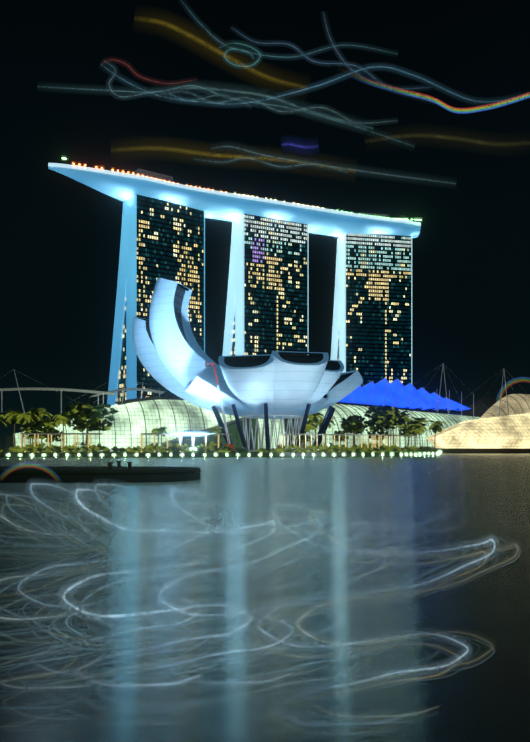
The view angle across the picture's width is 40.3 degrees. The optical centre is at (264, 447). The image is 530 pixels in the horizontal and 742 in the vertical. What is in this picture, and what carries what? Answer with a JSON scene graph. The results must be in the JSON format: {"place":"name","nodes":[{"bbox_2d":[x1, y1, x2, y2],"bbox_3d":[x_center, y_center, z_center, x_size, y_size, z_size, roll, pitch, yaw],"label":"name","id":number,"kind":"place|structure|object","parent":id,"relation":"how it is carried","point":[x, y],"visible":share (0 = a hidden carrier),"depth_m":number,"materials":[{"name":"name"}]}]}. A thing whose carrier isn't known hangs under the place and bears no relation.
{"place":"outdoors","nodes":[
{"label":"outdoors","id":0,"kind":"place"},
{"bbox_2d":[0,449,440,457],"bbox_3d":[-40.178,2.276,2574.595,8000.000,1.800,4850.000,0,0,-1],"label":"lights","id":1,"kind":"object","parent":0,"point":[4,453],"depth_m":195.35,"materials":[{"name":"grey"}]},
{"bbox_2d":[6,396,285,450],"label":"glass-roofed building","id":2,"kind":"structure","parent":1,"relation":"on","point":[135,418],"depth_m":282.37,"materials":[{"name":"glass"},{"name":"white steel"}]},
{"bbox_2d":[0,369,163,413],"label":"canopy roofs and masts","id":3,"kind":"structure","parent":2,"relation":"on","point":[97,393],"depth_m":276.96,"materials":[{"name":"white metal"}]},
{"bbox_2d":[107,194,204,404],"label":"hotel tower","id":4,"kind":"structure","parent":1,"relation":"on","point":[162,239],"depth_m":569.05,"materials":[{"name":"black glass"}]},
{"bbox_2d":[48,163,420,237],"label":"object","id":5,"kind":"structure","parent":4,"relation":"on","point":[212,204],"depth_m":592.46,"materials":[{"name":"white metal"}]},
{"bbox_2d":[161,418,257,449],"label":"glass wedge pavilion","id":6,"kind":"structure","parent":1,"relation":"on","point":[234,436],"depth_m":271.76,"materials":[{"name":"white glass"}]},
{"bbox_2d":[20,433,406,451],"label":"pergola shelters","id":7,"kind":"object","parent":1,"relation":"on","point":[193,434],"visible":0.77,"depth_m":202.48,"materials":[{"name":"beige"}]},
{"bbox_2d":[0,441,433,452],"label":"promenade shrubs","id":8,"kind":"object","parent":1,"relation":"on","point":[212,444],"visible":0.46,"depth_m":202.93,"materials":[{"name":"green plant"}]},
{"bbox_2d":[205,362,234,451],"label":"boom lift","id":9,"kind":"object","parent":1,"relation":"on","point":[226,428],"visible":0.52,"depth_m":204.44,"materials":[{"name":"red paint"}]},
{"bbox_2d":[20,401,420,451],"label":"broadleaf trees","id":10,"kind":"object","parent":1,"relation":"on","point":[95,413],"visible":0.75,"depth_m":235.58,"materials":[{"name":"green plant"}]},
{"bbox_2d":[0,448,440,455],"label":"promenade","id":11,"kind":"structure","parent":1,"relation":"on","point":[265,450],"depth_m":193.63,"materials":[{"name":"white concrete"}]},
{"bbox_2d":[0,406,445,451],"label":"palm trees","id":12,"kind":"object","parent":1,"relation":"on","point":[35,415],"visible":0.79,"depth_m":248.66,"materials":[{"name":"green plant"}]},
{"bbox_2d":[222,214,308,355],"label":"hotel tower","id":13,"kind":"structure","parent":1,"relation":"on","point":[267,308],"depth_m":612.87,"materials":[{"name":"black glass"}]},
{"bbox_2d":[211,403,334,451],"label":"support columns","id":14,"kind":"structure","parent":1,"relation":"on","point":[300,423],"depth_m":226.56,"materials":[{"name":"white metal"}]},
{"bbox_2d":[132,278,362,418],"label":"lotus-shaped museum","id":15,"kind":"structure","parent":14,"relation":"on","point":[173,357],"depth_m":231.11,"materials":[{"name":"white metal"}]},
{"bbox_2d":[330,233,411,407],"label":"hotel tower","id":16,"kind":"structure","parent":1,"relation":"on","point":[372,328],"depth_m":657.51,"materials":[{"name":"black glass"}]},
{"bbox_2d":[284,402,481,447],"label":"glass-roofed building","id":17,"kind":"structure","parent":1,"relation":"on","point":[345,410],"depth_m":329.93,"materials":[{"name":"glass"},{"name":"white steel"}]},
{"bbox_2d":[339,378,473,418],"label":"blue sawtooth roofs","id":18,"kind":"structure","parent":17,"relation":"on","point":[383,392],"depth_m":416.42,"materials":[{"name":"blue"}]},
{"bbox_2d":[400,363,522,415],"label":"cable masts","id":19,"kind":"object","parent":17,"relation":"on","point":[473,391],"visible":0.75,"depth_m":419.67,"materials":[{"name":"white metal"}]},
{"bbox_2d":[426,413,529,452],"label":"crystal pavilion","id":20,"kind":"structure","parent":1,"relation":"on","point":[506,434],"depth_m":320.90,"materials":[{"name":"glass"},{"name":"metal"}]},
{"bbox_2d":[460,394,529,417],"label":"domed building","id":21,"kind":"structure","parent":1,"relation":"on","point":[489,408],"depth_m":455.09,"materials":[{"name":"beige"}]},
{"bbox_2d":[63,157,421,221],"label":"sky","id":22,"kind":"structure","parent":0,"point":[234,193],"depth_m":566.76,"materials":[{"name":"black"}]},
{"bbox_2d":[133,169,387,216],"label":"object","id":23,"kind":"structure","parent":0,"point":[141,172],"depth_m":571.79,"materials":[{"name":"grey"}]},
{"bbox_2d":[0,453,529,741],"bbox_3d":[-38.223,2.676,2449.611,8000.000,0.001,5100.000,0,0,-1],"label":"water surface","id":24,"kind":"object","parent":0,"point":[304,599],"depth_m":12.45,"materials":[{"name":"grey liquid"}]},
{"bbox_2d":[0,461,200,482],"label":"floating pontoon","id":25,"kind":"object","parent":24,"relation":"on","point":[119,473],"visible":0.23,"depth_m":54.75,"materials":[{"name":"grey concrete"}]},
{"bbox_2d":[166,178,414,221],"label":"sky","id":26,"kind":"structure","parent":0,"point":[338,209],"depth_m":642.04,"materials":[{"name":"plant"}]}
]}

